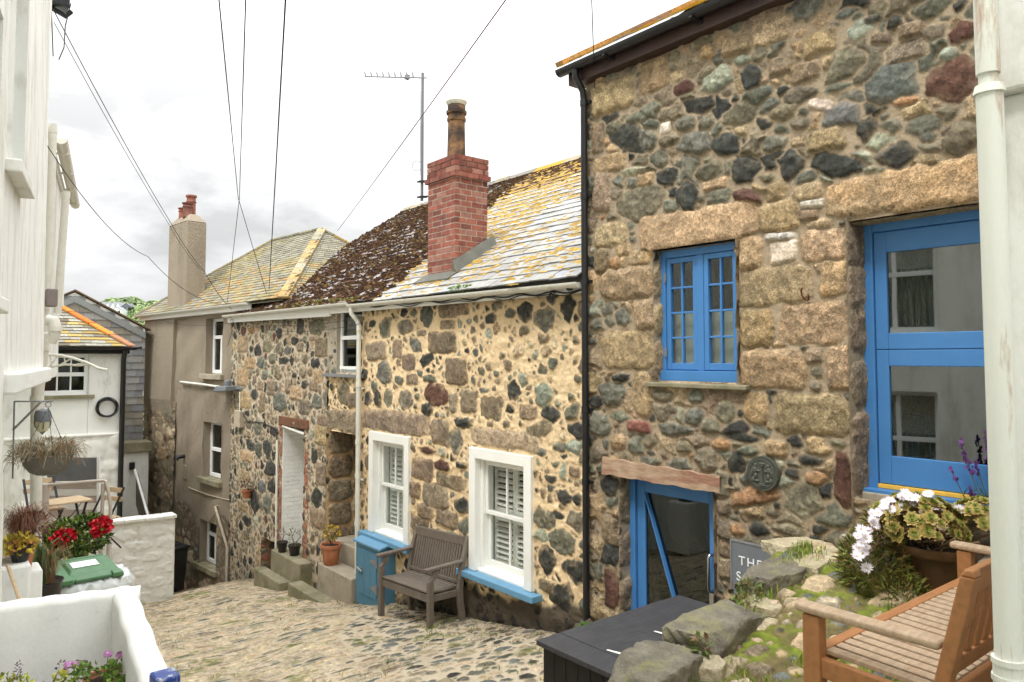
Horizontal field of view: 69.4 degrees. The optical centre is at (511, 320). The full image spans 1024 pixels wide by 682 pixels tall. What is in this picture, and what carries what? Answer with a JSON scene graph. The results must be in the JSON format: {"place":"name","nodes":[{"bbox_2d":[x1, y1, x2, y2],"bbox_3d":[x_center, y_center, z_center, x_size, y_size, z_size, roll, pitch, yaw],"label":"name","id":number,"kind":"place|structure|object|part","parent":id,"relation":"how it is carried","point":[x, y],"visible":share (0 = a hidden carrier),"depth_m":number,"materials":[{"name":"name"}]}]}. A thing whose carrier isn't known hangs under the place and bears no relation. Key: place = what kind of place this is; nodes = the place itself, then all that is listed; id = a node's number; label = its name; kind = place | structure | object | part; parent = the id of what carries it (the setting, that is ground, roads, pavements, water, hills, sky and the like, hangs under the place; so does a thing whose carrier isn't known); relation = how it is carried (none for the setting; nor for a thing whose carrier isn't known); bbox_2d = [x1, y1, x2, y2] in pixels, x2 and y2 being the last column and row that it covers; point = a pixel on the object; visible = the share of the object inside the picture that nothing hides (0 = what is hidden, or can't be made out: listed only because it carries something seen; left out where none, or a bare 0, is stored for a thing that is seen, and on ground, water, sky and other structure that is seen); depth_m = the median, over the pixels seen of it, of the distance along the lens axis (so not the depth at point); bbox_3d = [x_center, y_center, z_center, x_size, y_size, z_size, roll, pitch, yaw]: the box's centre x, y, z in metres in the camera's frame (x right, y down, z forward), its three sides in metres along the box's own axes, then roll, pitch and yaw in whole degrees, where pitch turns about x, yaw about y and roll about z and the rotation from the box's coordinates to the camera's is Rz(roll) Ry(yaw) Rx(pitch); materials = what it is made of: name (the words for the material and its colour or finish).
{"place":"outdoors","nodes":[
{"label":"outdoors","id":0,"kind":"place"},
{"bbox_2d":[2,524,98,559],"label":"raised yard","id":1,"kind":"structure","parent":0,"point":[4,535],"depth_m":10.46,"materials":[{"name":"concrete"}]},
{"bbox_2d":[22,476,64,524],"bbox_3d":[-6.628,2.684,10.477,0.480,0.867,0.410,-2,-4,39],"label":"folding chair","id":2,"kind":"object","parent":1,"relation":"on","point":[44,480],"visible":0.41,"depth_m":10.53,"materials":[{"name":"brown wood"}]},
{"bbox_2d":[29,495,92,546],"bbox_3d":[-6.269,2.844,10.281,0.474,0.685,0.640,-2,-4,39],"label":"bistro table","id":3,"kind":"object","parent":1,"relation":"on","point":[80,499],"visible":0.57,"depth_m":10.36,"materials":[{"name":"brown wood"}]},
{"bbox_2d":[46,456,99,523],"bbox_3d":[-6.856,2.650,11.583,0.867,1.064,0.163,0,-3,1],"label":"yard screen","id":4,"kind":"object","parent":1,"relation":"on","point":[89,469],"visible":0.46,"depth_m":11.60,"materials":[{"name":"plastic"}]},
{"bbox_2d":[32,511,114,562],"bbox_3d":[-5.293,2.998,9.046,0.977,1.332,0.801,0,-3,-6],"label":"red azalea","id":5,"kind":"object","parent":1,"relation":"on","point":[97,526],"visible":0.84,"depth_m":8.96,"materials":[{"name":"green plant"}]},
{"bbox_2d":[42,479,111,557],"bbox_3d":[-5.719,2.616,9.688,0.959,1.080,0.135,0,-3,1],"label":"handrail","id":6,"kind":"object","parent":1,"relation":"on","point":[46,489],"visible":0.62,"depth_m":9.68,"materials":[{"name":"beige wood"}]},
{"bbox_2d":[76,487,124,547],"bbox_3d":[-5.861,2.826,10.511,0.410,0.867,0.480,-1,-3,24],"label":"folding chair","id":7,"kind":"object","parent":1,"relation":"on","point":[117,499],"visible":0.24,"depth_m":10.65,"materials":[{"name":"brown wood"}]},
{"bbox_2d":[33,537,76,596],"bbox_3d":[-4.056,2.269,6.392,0.529,0.722,0.533,-1,-3,10],"label":"leafy pot","id":8,"kind":"object","parent":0,"point":[47,560],"visible":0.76,"depth_m":6.37,"materials":[{"name":"green plastic"}]},
{"bbox_2d":[173,586,206,594],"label":"lane","id":9,"kind":"structure","parent":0,"point":[182,591],"depth_m":15.94,"materials":[{"name":"beige stone"}]},
{"bbox_2d":[64,289,151,516],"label":"slate hung house","id":10,"kind":"structure","parent":9,"relation":"on","point":[137,448],"depth_m":18.32,"materials":[{"name":"stone"}]},
{"bbox_2d":[134,469,149,515],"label":"lane gate","id":11,"kind":"structure","parent":9,"relation":"on","point":[141,506],"depth_m":17.07,"materials":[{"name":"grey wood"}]},
{"bbox_2d":[174,540,190,591],"bbox_3d":[-7.386,5.350,16.024,0.649,1.052,0.500,-2,-3,31],"label":"black bin","id":12,"kind":"object","parent":9,"relation":"on","point":[180,555],"visible":0.41,"depth_m":15.97,"materials":[{"name":"plastic"}]},
{"bbox_2d":[134,194,349,589],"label":"rendered house","id":13,"kind":"structure","parent":9,"relation":"on","point":[186,411],"depth_m":17.24,"materials":[{"name":"paint"}]},
{"bbox_2d":[53,9,231,309],"bbox_3d":[-6.120,-1.905,12.005,1.074,2.992,7.295,0,-3,-5],"label":"overhead wire","id":14,"kind":"object","parent":13,"relation":"attached to","point":[125,144],"visible":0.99,"depth_m":11.29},
{"bbox_2d":[159,319,227,325],"bbox_3d":[-7.605,-0.025,17.297,0.007,0.368,5.045,3,-4,-44],"label":"overhead wire","id":15,"kind":"object","parent":13,"relation":"attached to","point":[196,325],"visible":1,"depth_m":16.73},
{"bbox_2d":[207,522,216,563],"bbox_3d":[-6.469,4.933,16.551,0.420,0.959,0.958,2,-4,-39],"label":"window","id":16,"kind":"structure","parent":13,"relation":"in","point":[211,528],"depth_m":16.63,"materials":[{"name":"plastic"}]},
{"bbox_2d":[210,423,221,477],"bbox_3d":[-6.401,2.887,16.586,0.423,1.229,0.987,2,-4,-39],"label":"window","id":17,"kind":"structure","parent":13,"relation":"in","point":[216,429],"depth_m":16.65,"materials":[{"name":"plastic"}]},
{"bbox_2d":[212,318,222,373],"bbox_3d":[-6.398,0.574,16.700,0.418,1.245,0.943,2,-4,-39],"label":"window","id":18,"kind":"structure","parent":13,"relation":"in","point":[217,329],"depth_m":16.77,"materials":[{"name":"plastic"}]},
{"bbox_2d":[227,0,245,302],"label":"overhead wire","id":19,"kind":"object","parent":13,"relation":"attached to","point":[241,122],"visible":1,"depth_m":7.29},
{"bbox_2d":[218,0,266,292],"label":"overhead wire","id":20,"kind":"object","parent":13,"relation":"attached to","point":[230,117],"visible":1,"depth_m":7.18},
{"bbox_2d":[222,172,527,588],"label":"mossy cottage","id":21,"kind":"structure","parent":9,"relation":"on","point":[278,413],"depth_m":13.69,"materials":[{"name":"brown stone"}]},
{"bbox_2d":[213,380,242,391],"bbox_3d":[-5.936,1.378,15.499,0.338,0.259,0.997,2,-4,-39],"label":"street floodlight","id":22,"kind":"object","parent":21,"relation":"attached to","point":[227,387],"visible":1,"depth_m":15.33,"materials":[{"name":"grey metal"}]},
{"bbox_2d":[240,478,252,498],"bbox_3d":[-5.205,3.297,14.545,0.290,0.377,0.358,1,-3,-14],"label":"wall pot","id":23,"kind":"object","parent":21,"relation":"attached to","point":[246,493],"depth_m":14.50,"materials":[{"name":"ceramic"}]},
{"bbox_2d":[269,0,285,287],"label":"overhead wire","id":24,"kind":"object","parent":21,"relation":"attached to","point":[278,121],"visible":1,"depth_m":6.54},
{"bbox_2d":[239,322,361,331],"bbox_3d":[-4.033,0.037,13.210,0.007,0.370,5.926,2,-4,-39],"label":"overhead wire","id":25,"kind":"object","parent":21,"relation":"attached to","point":[303,331],"visible":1,"depth_m":12.70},
{"bbox_2d":[246,316,363,325],"bbox_3d":[-4.043,-0.033,13.226,0.007,0.302,5.899,2,-4,-39],"label":"overhead wire","id":26,"kind":"object","parent":21,"relation":"attached to","point":[302,325],"visible":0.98,"depth_m":12.84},
{"bbox_2d":[141,578,556,681],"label":"street","id":27,"kind":"structure","parent":0,"point":[267,648],"depth_m":8.27,"materials":[{"name":"beige stone"}]},
{"bbox_2d":[2,557,30,601],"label":"plinth","id":28,"kind":"structure","parent":27,"relation":"on","point":[21,572],"depth_m":5.09,"materials":[{"name":"white paint"}]},
{"bbox_2d":[2,530,41,562],"bbox_3d":[-3.458,1.582,5.196,0.267,0.218,0.254,2,-4,-39],"label":"black trough","id":29,"kind":"object","parent":28,"relation":"on","point":[18,551],"visible":0.97,"depth_m":5.16,"materials":[{"name":"plastic"}]},
{"bbox_2d":[53,553,123,587],"bbox_3d":[-4.316,3.061,7.441,0.560,1.234,0.712,3,-4,-43],"label":"green bin","id":30,"kind":"object","parent":27,"relation":"on","point":[90,568],"visible":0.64,"depth_m":7.38,"materials":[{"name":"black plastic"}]},
{"bbox_2d":[61,564,134,594],"bbox_3d":[-4.303,2.743,7.490,0.823,0.373,0.860,2,-4,-39],"label":"plastic bag","id":31,"kind":"object","parent":30,"relation":"hanging from","point":[127,578],"visible":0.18,"depth_m":7.28,"materials":[{"name":"white plastic"}]},
{"bbox_2d":[110,512,176,602],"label":"block wall","id":32,"kind":"structure","parent":27,"relation":"on","point":[145,552],"depth_m":12.89,"materials":[{"name":"white paint"}]},
{"bbox_2d":[149,667,179,681],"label":"gate post","id":33,"kind":"object","parent":27,"relation":"on","point":[171,674],"visible":1,"depth_m":3.41,"materials":[{"name":"blue paint"}]},
{"bbox_2d":[254,566,289,590],"bbox_3d":[-4.181,4.737,12.861,0.210,0.640,1.199,2,-4,-39],"label":"door step","id":34,"kind":"object","parent":27,"relation":"on","point":[266,577],"depth_m":12.81,"materials":[{"name":"concrete"}]},
{"bbox_2d":[271,544,312,585],"bbox_3d":[-3.618,4.508,12.892,0.730,0.900,1.280,2,-4,-39],"label":"door step","id":35,"kind":"object","parent":27,"relation":"on","point":[286,565],"depth_m":12.53,"materials":[{"name":"concrete"}]},
{"bbox_2d":[275,526,290,552],"bbox_3d":[-4.040,3.830,13.010,0.255,0.466,0.232,-1,-3,21],"label":"black pot","id":36,"kind":"object","parent":35,"relation":"on","point":[282,545],"visible":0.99,"depth_m":12.95,"materials":[{"name":"plastic"}]},
{"bbox_2d":[288,528,300,555],"bbox_3d":[-3.754,3.810,12.767,0.231,0.482,0.284,1,-3,-15],"label":"black pot","id":37,"kind":"object","parent":35,"relation":"on","point":[294,548],"visible":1,"depth_m":12.72,"materials":[{"name":"plastic"}]},
{"bbox_2d":[288,581,333,603],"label":"stone slab","id":38,"kind":"structure","parent":27,"relation":"on","point":[300,590],"depth_m":11.45,"materials":[{"name":"concrete"}]},
{"bbox_2d":[317,561,355,603],"bbox_3d":[-2.558,4.160,11.154,0.310,0.820,1.140,2,-4,-39],"label":"door step","id":39,"kind":"object","parent":27,"relation":"on","point":[337,581],"depth_m":11.04,"materials":[{"name":"concrete"}]},
{"bbox_2d":[320,525,341,565],"bbox_3d":[-2.792,3.459,11.439,0.340,0.608,0.357,2,-4,-39],"label":"flower pot","id":40,"kind":"object","parent":39,"relation":"on","point":[330,548],"visible":1,"depth_m":11.36,"materials":[{"name":"ceramic"}]},
{"bbox_2d":[332,535,354,568],"bbox_3d":[-2.359,3.997,11.696,0.610,1.000,1.040,2,-4,-39],"label":"door step","id":41,"kind":"object","parent":27,"relation":"on","point":[347,554],"depth_m":11.55,"materials":[{"name":"concrete"}]},
{"bbox_2d":[146,590,543,681],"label":"weeds","id":42,"kind":"object","parent":27,"relation":"on","point":[433,626],"visible":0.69,"depth_m":8.21,"materials":[{"name":"green plant"}]},
{"bbox_2d":[353,535,394,605],"bbox_3d":[-1.949,3.598,10.426,0.274,1.069,0.780,2,-4,-39],"label":"meter cupboard","id":43,"kind":"object","parent":27,"relation":"on","point":[368,561],"visible":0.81,"depth_m":10.31,"materials":[{"name":"blue wood"}]},
{"bbox_3d":[-2.037,3.538,10.356,0.044,0.620,0.568,2,-4,-39],"label":"door","id":44,"kind":"part","parent":43,"relation":"part of","materials":[{"name":"blue wood"}]},
{"bbox_2d":[282,597,542,652],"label":"dead leaves","id":45,"kind":"object","parent":27,"relation":"on","point":[455,623],"visible":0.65,"depth_m":8.26,"materials":[{"name":"brown plant"}]},
{"bbox_2d":[376,524,468,627],"bbox_3d":[-1.118,3.189,9.149,0.622,1.173,1.215,2,-4,-39],"label":"park bench","id":46,"kind":"object","parent":27,"relation":"on","point":[417,583],"visible":1,"depth_m":9.14,"materials":[{"name":"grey wood"}]},
{"bbox_2d":[322,95,582,632],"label":"cream cottage","id":47,"kind":"structure","parent":27,"relation":"on","point":[453,373],"depth_m":9.24,"materials":[{"name":"stone"}]},
{"bbox_2d":[340,312,362,372],"bbox_3d":[-2.384,0.281,11.684,0.360,1.080,0.840,2,-4,-39],"label":"window","id":48,"kind":"structure","parent":47,"relation":"in","point":[348,334],"depth_m":11.73,"materials":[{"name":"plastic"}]},
{"bbox_2d":[368,431,410,545],"bbox_3d":[-1.541,2.339,10.589,0.555,1.460,1.120,2,-4,-39],"label":"window","id":49,"kind":"structure","parent":47,"relation":"in","point":[398,529],"depth_m":10.74,"materials":[{"name":"white paint"}]},
{"bbox_2d":[363,71,427,200],"bbox_3d":[-1.619,-2.644,10.516,0.970,1.901,0.200,0,-3,0],"label":"tv aerial","id":50,"kind":"object","parent":47,"relation":"attached to","point":[406,76],"visible":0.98,"depth_m":10.51,"materials":[{"name":"metal"}]},
{"bbox_2d":[469,447,534,591],"bbox_3d":[0.055,2.239,8.621,0.555,1.460,1.150,2,-4,-39],"label":"window","id":51,"kind":"structure","parent":47,"relation":"in","point":[516,567],"depth_m":8.70,"materials":[{"name":"white paint"}]},
{"bbox_2d":[573,618,590,627],"bbox_3d":[0.776,2.915,6.819,0.546,0.198,0.284,-2,-4,40],"label":"dark succulent","id":52,"kind":"object","parent":27,"relation":"on","point":[582,623],"visible":0.07,"depth_m":7.00,"materials":[{"name":"green plant"}]},
{"bbox_2d":[48,0,689,301],"label":"sky","id":53,"kind":"structure","parent":0,"point":[157,67],"materials":[{"name":"white"}]},
{"bbox_2d":[699,541,920,681],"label":"terrace","id":54,"kind":"structure","parent":0,"point":[768,645],"depth_m":4.18,"materials":[{"name":"green plant"}]},
{"bbox_2d":[727,577,765,604],"bbox_3d":[1.435,1.665,4.526,0.280,0.182,0.192,2,-4,-39],"label":"wall weed","id":55,"kind":"object","parent":54,"relation":"on","point":[749,584],"depth_m":4.51,"materials":[{"name":"green plant"}]},
{"bbox_2d":[624,538,911,681],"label":"grass","id":56,"kind":"structure","parent":54,"relation":"on","point":[806,547],"depth_m":4.53,"materials":[{"name":"green plant"}]},
{"bbox_2d":[732,553,992,681],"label":"moss","id":57,"kind":"object","parent":54,"relation":"on","point":[794,595],"visible":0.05,"depth_m":4.51,"materials":[{"name":"green plant"}]},
{"bbox_2d":[794,541,993,681],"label":"teak bench","id":58,"kind":"object","parent":54,"relation":"on","point":[943,633],"visible":0.74,"depth_m":2.83,"materials":[{"name":"brown wood"}]},
{"bbox_2d":[831,488,989,605],"bbox_3d":[2.492,1.429,4.451,1.093,0.853,0.708,0,-3,6],"label":"glazed pot","id":59,"kind":"object","parent":54,"relation":"on","point":[924,553],"visible":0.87,"depth_m":4.36,"materials":[{"name":"ceramic"}]},
{"bbox_2d":[839,532,990,575],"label":"flowers","id":60,"kind":"object","parent":54,"relation":"on","point":[985,557],"depth_m":4.70,"materials":[{"name":"plant"}]},
{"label":"yard","id":61,"kind":"structure","parent":0,"visible":0},
{"bbox_2d":[30,562,42,597],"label":"plinth","id":62,"kind":"structure","parent":61,"relation":"on","point":[36,580],"depth_m":5.35,"materials":[{"name":"white paint"}]},
{"bbox_2d":[3,501,66,565],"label":"reddish grass","id":63,"kind":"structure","parent":62,"relation":"on","point":[25,520],"depth_m":5.38,"materials":[{"name":"plant"}]},
{"bbox_2d":[0,0,79,601],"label":"white house","id":64,"kind":"structure","parent":61,"relation":"on","point":[37,198],"depth_m":6.24,"materials":[{"name":"paint"}]},
{"bbox_2d":[6,564,20,598],"bbox_3d":[-3.274,1.754,4.875,0.158,0.286,0.022,-1,-3,15],"label":"broom handle","id":65,"kind":"object","parent":64,"relation":"attached to","point":[12,579],"visible":0.65,"depth_m":4.87,"materials":[{"name":"brown wood"}]},
{"bbox_2d":[33,408,51,434],"bbox_3d":[-4.439,0.956,6.999,0.150,0.250,0.149,2,-4,-39],"label":"bulkhead lantern","id":66,"kind":"object","parent":64,"relation":"attached to","point":[44,426],"visible":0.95,"depth_m":6.95,"materials":[{"name":"glass"}]},
{"bbox_2d":[3,401,90,478],"bbox_3d":[-3.364,0.862,5.343,0.562,0.560,0.600,1,-3,-23],"label":"hanging basket","id":67,"kind":"object","parent":64,"relation":"hanging from","point":[44,460],"visible":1,"depth_m":5.27,"materials":[{"name":"wicker"}]},
{"bbox_2d":[48,353,107,370],"bbox_3d":[-5.057,0.485,8.600,0.722,0.214,0.038,0,-3,0],"label":"awning bracket","id":68,"kind":"object","parent":64,"relation":"attached to","point":[64,363],"visible":0.91,"depth_m":8.59,"materials":[{"name":"white metal"}]},
{"bbox_2d":[54,22,200,269],"bbox_3d":[-6.127,-2.233,11.854,0.584,2.050,7.015,0,-3,-10],"label":"overhead wire","id":69,"kind":"object","parent":64,"relation":"attached to","point":[117,137],"visible":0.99,"depth_m":10.93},
{"bbox_2d":[47,145,226,304],"bbox_3d":[-5.939,-1.171,11.594,0.930,1.291,7.837,0,-3,-7],"label":"overhead wire","id":70,"kind":"object","parent":64,"relation":"attached to","point":[110,228],"visible":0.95,"depth_m":10.59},
{"bbox_2d":[3,306,141,554],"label":"white cottage","id":71,"kind":"structure","parent":61,"relation":"on","point":[75,394],"depth_m":14.57,"materials":[{"name":"paint"}]},
{"bbox_2d":[44,354,88,394],"bbox_3d":[-8.815,1.055,14.523,0.824,0.790,0.338,2,-4,-39],"label":"window","id":72,"kind":"structure","parent":71,"relation":"in","point":[70,380],"depth_m":14.47,"materials":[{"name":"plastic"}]},
{"bbox_2d":[95,397,118,417],"bbox_3d":[-8.044,1.721,14.708,0.410,0.411,0.064,2,-4,-39],"label":"cable coil","id":73,"kind":"object","parent":71,"relation":"hanging from","point":[114,401],"visible":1,"depth_m":14.70,"materials":[{"name":"black plastic"}]},
{"bbox_2d":[0,585,166,681],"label":"yard wall","id":74,"kind":"structure","parent":61,"relation":"on","point":[41,638],"depth_m":4.58,"materials":[{"name":"white paint"}]},
{"bbox_2d":[536,595,709,681],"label":"storage box","id":75,"kind":"object","parent":61,"relation":"on","point":[590,652],"visible":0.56,"depth_m":5.13,"materials":[{"name":"black wood"}]},
{"bbox_2d":[607,537,838,681],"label":"boulder wall","id":76,"kind":"structure","parent":61,"relation":"on","point":[722,624],"depth_m":4.00,"materials":[{"name":"grey stone"}]},
{"bbox_2d":[686,630,713,659],"bbox_3d":[0.975,1.670,3.825,0.138,0.145,0.128,0,-3,-5],"label":"wall weed","id":77,"kind":"object","parent":76,"relation":"on","point":[695,648],"depth_m":3.81,"materials":[{"name":"green plant"}]},
{"bbox_2d":[555,0,989,621],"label":"granite house","id":78,"kind":"structure","parent":61,"relation":"on","point":[779,236],"depth_m":5.78,"materials":[{"name":"stone"}]},
{"bbox_2d":[337,0,505,230],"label":"overhead wire","id":79,"kind":"object","parent":78,"relation":"attached to","point":[436,96],"visible":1,"depth_m":6.73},
{"bbox_2d":[591,0,594,88],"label":"overhead wire","id":80,"kind":"object","parent":78,"relation":"attached to","point":[593,39],"visible":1,"depth_m":6.46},
{"bbox_2d":[629,479,713,609],"bbox_3d":[1.577,2.315,6.657,0.493,1.850,1.058,2,-4,-39],"label":"studio door","id":81,"kind":"structure","parent":78,"relation":"in","point":[671,526],"depth_m":6.65,"materials":[{"name":"blue paint"}]},
{"bbox_2d":[660,240,736,382],"bbox_3d":[1.741,-0.057,6.465,0.360,1.178,0.868,2,-4,-39],"label":"window","id":82,"kind":"structure","parent":78,"relation":"in","point":[705,338],"depth_m":6.42,"materials":[{"name":"blue paint"}]},
{"bbox_2d":[730,539,771,593],"bbox_3d":[1.944,1.941,5.664,0.025,0.424,0.624,2,-4,-39],"label":"name plate","id":83,"kind":"object","parent":78,"relation":"attached to","point":[744,556],"visible":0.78,"depth_m":5.82,"materials":[{"name":"plastic"}]},
{"bbox_2d":[747,455,781,490],"bbox_3d":[1.971,1.187,5.757,0.123,0.270,0.270,2,-4,-39],"label":"medallion","id":84,"kind":"object","parent":78,"relation":"attached to","point":[764,472],"visible":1,"depth_m":5.71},
{"bbox_2d":[863,209,988,504],"bbox_3d":[3.018,0.250,4.934,0.290,1.960,1.320,2,-4,-39],"label":"stable door","id":85,"kind":"structure","parent":78,"relation":"in","point":[924,353],"depth_m":5.09,"materials":[{"name":"blue paint"}]},
{"bbox_2d":[948,430,988,504],"bbox_3d":[3.037,1.156,4.718,0.464,0.930,0.190,0,-3,5],"label":"purple toadflax","id":86,"kind":"object","parent":78,"relation":"on","point":[971,471],"visible":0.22,"depth_m":4.76,"materials":[{"name":"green plant"}]},
{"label":"planting bed","id":87,"kind":"structure","parent":61,"relation":"on","visible":0},
{"bbox_2d":[0,660,78,681],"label":"yellow plant","id":88,"kind":"object","parent":87,"relation":"on","point":[63,673],"visible":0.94,"depth_m":4.10,"materials":[{"name":"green plant"}]},
{"bbox_2d":[59,650,125,681],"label":"geranium pot","id":89,"kind":"object","parent":87,"relation":"on","point":[106,672],"visible":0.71,"depth_m":4.06,"materials":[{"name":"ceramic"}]},
{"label":"hill","id":90,"kind":"structure","parent":0,"visible":0},
{"bbox_2d":[102,302,124,308],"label":"white villa","id":91,"kind":"object","parent":90,"relation":"on","point":[112,305],"visible":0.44,"depth_m":560.37,"materials":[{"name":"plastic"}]},
{"bbox_2d":[114,307,127,315],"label":"villa","id":92,"kind":"object","parent":90,"relation":"on","point":[122,310],"visible":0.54,"depth_m":548.44,"materials":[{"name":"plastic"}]},
{"bbox_2d":[121,303,135,313],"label":"grey villa","id":93,"kind":"object","parent":90,"relation":"on","point":[127,306],"visible":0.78,"depth_m":560.11,"materials":[{"name":"stone"}]},
{"bbox_2d":[101,296,158,325],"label":"woodland","id":94,"kind":"object","parent":90,"relation":"on","point":[140,304],"visible":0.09,"depth_m":585.15,"materials":[{"name":"green plant"}]},
{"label":"terrace ground","id":95,"kind":"structure","parent":0,"visible":0},
{"bbox_2d":[972,0,1023,681],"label":"white house corner","id":96,"kind":"object","parent":95,"relation":"on","point":[998,93],"visible":1,"depth_m":2.12,"materials":[{"name":"paint"}]}
]}

